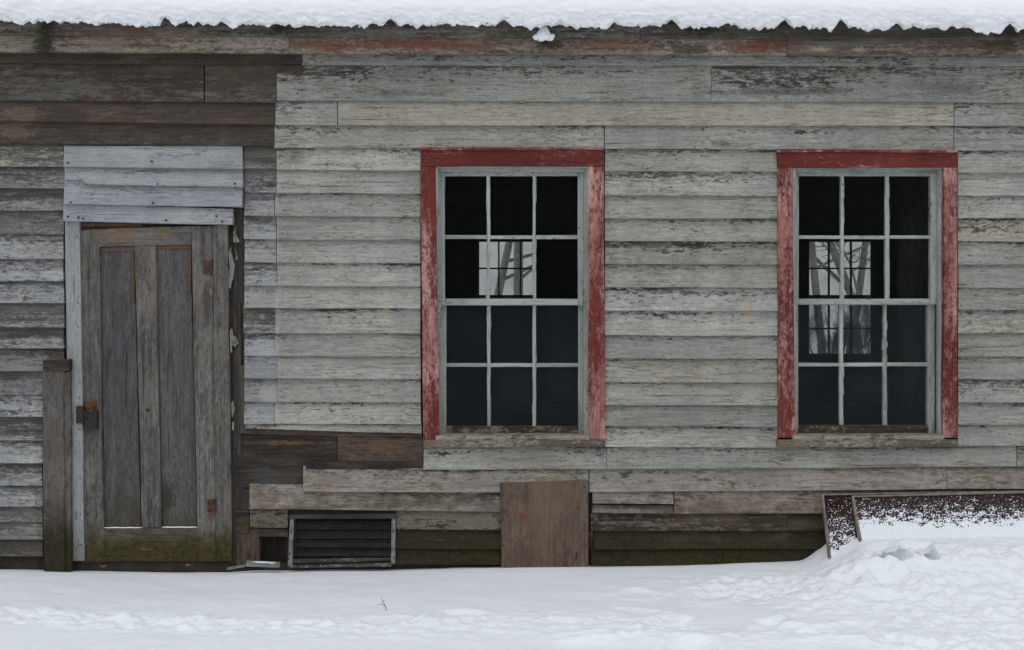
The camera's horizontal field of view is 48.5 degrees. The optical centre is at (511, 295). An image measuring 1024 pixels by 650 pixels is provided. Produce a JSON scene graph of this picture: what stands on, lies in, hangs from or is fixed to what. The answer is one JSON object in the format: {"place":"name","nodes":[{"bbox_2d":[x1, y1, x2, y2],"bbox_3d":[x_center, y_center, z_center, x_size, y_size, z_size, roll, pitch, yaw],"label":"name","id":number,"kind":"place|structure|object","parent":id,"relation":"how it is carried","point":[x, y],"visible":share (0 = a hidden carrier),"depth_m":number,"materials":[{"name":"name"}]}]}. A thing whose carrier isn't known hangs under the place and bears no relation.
{"place":"outdoors","nodes":[
{"label":"outdoors","id":0,"kind":"place"},
{"bbox_2d":[0,305,1023,649],"bbox_3d":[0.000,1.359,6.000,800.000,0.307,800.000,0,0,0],"label":"ground","id":1,"kind":"structure","parent":0,"point":[938,593],"depth_m":5.15,"materials":[{"name":"white snow"}]},
{"bbox_2d":[227,561,279,569],"bbox_3d":[-1.346,1.407,5.920,0.283,0.047,0.090,0,0,0],"label":"broken board","id":2,"kind":"object","parent":1,"relation":"on","point":[255,564],"visible":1,"depth_m":5.89,"materials":[{"name":"grey wood"}]},
{"bbox_2d":[253,561,275,563],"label":"snow","id":3,"kind":"structure","parent":2,"relation":"on","point":[264,562],"depth_m":5.92,"materials":[{"name":"white snow"}]},
{"bbox_2d":[288,513,396,567],"bbox_3d":[-0.891,1.286,5.975,0.570,0.283,0.030,0,0,0],"label":"wire screen","id":4,"kind":"object","parent":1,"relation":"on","point":[291,560],"visible":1,"depth_m":5.97,"materials":[{"name":"paint"}]},
{"bbox_2d":[0,18,1023,571],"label":"weathered house","id":5,"kind":"structure","parent":1,"relation":"on","point":[246,310],"depth_m":5.99,"materials":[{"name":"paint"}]},
{"bbox_2d":[104,527,141,527],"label":"ledge snow","id":6,"kind":"structure","parent":5,"relation":"on","point":[122,527],"depth_m":6.00,"materials":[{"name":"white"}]},
{"bbox_2d":[76,223,232,561],"bbox_3d":[-1.881,0.507,5.993,0.815,1.788,0.058,0,0,0],"label":"door","id":7,"kind":"structure","parent":5,"relation":"in","point":[164,263],"depth_m":6.00,"materials":[{"name":"wood"}]},
{"bbox_2d":[162,526,196,527],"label":"ledge snow","id":8,"kind":"structure","parent":5,"relation":"on","point":[179,527],"depth_m":6.00,"materials":[{"name":"white snow"}]},
{"bbox_2d":[467,230,551,362],"bbox_3d":[-0.027,0.021,12.822,0.956,1.512,0.084,0,0,0],"label":"window","id":9,"kind":"structure","parent":5,"relation":"in","point":[473,268],"depth_m":12.78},
{"bbox_2d":[0,0,1023,35],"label":"roof snow","id":10,"kind":"structure","parent":5,"relation":"on","point":[984,17],"depth_m":5.79,"materials":[{"name":"white snow"}]},
{"bbox_2d":[420,147,605,446],"bbox_3d":[0.005,0.007,6.046,0.974,1.573,0.179,0,0,0],"label":"window","id":11,"kind":"structure","parent":5,"relation":"in","point":[437,163],"depth_m":5.97,"materials":[{"name":"red paint"}]},
{"bbox_2d":[533,25,554,41],"bbox_3d":[0.164,-1.360,5.872,0.117,0.099,0.038,0,0,0],"label":"snow clump","id":12,"kind":"object","parent":5,"relation":"attached to","point":[543,33],"visible":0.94,"depth_m":5.86,"materials":[{"name":"white snow"}]},
{"bbox_2d":[798,230,883,362],"bbox_3d":[3.701,0.021,12.822,0.967,1.512,0.084,0,0,0],"label":"window","id":13,"kind":"structure","parent":5,"relation":"in","point":[857,336],"depth_m":12.83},
{"bbox_2d":[775,150,957,446],"bbox_3d":[1.865,0.014,6.046,0.953,1.559,0.178,0,0,0],"label":"window","id":14,"kind":"structure","parent":5,"relation":"in","point":[940,167],"depth_m":5.97,"materials":[{"name":"red paint"}]},
{"bbox_2d":[494,242,531,294],"bbox_3d":[1.174,-4.173,22.916,7.821,11.400,8.000,0,0,0],"label":"bare tree","id":15,"kind":"object","parent":1,"relation":"on","point":[506,260],"depth_m":22.21,"materials":[{"name":"grey plant"}]},
{"bbox_2d":[513,242,531,294],"bbox_3d":[0.451,-4.481,17.154,7.434,12.013,7.472,0,0,25],"label":"bare tree","id":16,"kind":"object","parent":1,"relation":"on","point":[516,288],"depth_m":17.66,"materials":[{"name":"grey plant"}]},
{"bbox_2d":[809,305,844,353],"bbox_3d":[8.174,0.625,27.863,46.054,1.700,10.838,0,0,0],"label":"thicket","id":17,"kind":"object","parent":1,"relation":"on","point":[823,308],"visible":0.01,"depth_m":30.57,"materials":[{"name":"plant"}]},
{"bbox_2d":[809,242,868,351],"bbox_3d":[3.488,-4.451,18.681,9.464,11.955,9.103,0,0,0],"label":"bare tree","id":18,"kind":"object","parent":1,"relation":"on","point":[834,252],"depth_m":18.28,"materials":[{"name":"grey plant"}]},
{"bbox_2d":[809,242,869,353],"bbox_3d":[4.703,-4.072,16.896,8.900,11.182,7.960,0,0,-24],"label":"bare tree","id":19,"kind":"object","parent":1,"relation":"on","point":[814,272],"depth_m":17.07,"materials":[{"name":"grey plant"}]},
{"bbox_2d":[835,242,869,353],"bbox_3d":[6.639,-3.921,21.010,8.058,10.900,7.023,0,0,-14],"label":"bare tree","id":20,"kind":"object","parent":1,"relation":"on","point":[859,283],"depth_m":21.68,"materials":[{"name":"grey plant"}]},
{"bbox_2d":[821,491,1020,559],"bbox_3d":[2.314,1.240,5.833,1.416,0.457,0.261,0,0,0],"label":"leaning panel","id":21,"kind":"object","parent":1,"relation":"on","point":[840,499],"visible":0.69,"depth_m":5.90,"materials":[{"name":"red"}]},
{"bbox_2d":[827,500,855,556],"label":"snow","id":22,"kind":"structure","parent":21,"relation":"on","point":[833,551],"depth_m":5.83,"materials":[{"name":"white snow"}]},
{"bbox_2d":[851,491,1023,541],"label":"leaning panel","id":23,"kind":"object","parent":1,"relation":"on","point":[988,499],"visible":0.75,"depth_m":5.88,"materials":[{"name":"red"}]},
{"bbox_2d":[856,495,1023,540],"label":"snow","id":24,"kind":"structure","parent":23,"relation":"on","point":[869,529],"depth_m":5.81,"materials":[{"name":"white snow"}]},
{"bbox_2d":[479,242,869,294],"label":"sky","id":25,"kind":"structure","parent":0,"point":[527,246],"materials":[{"name":"white"}]}
]}

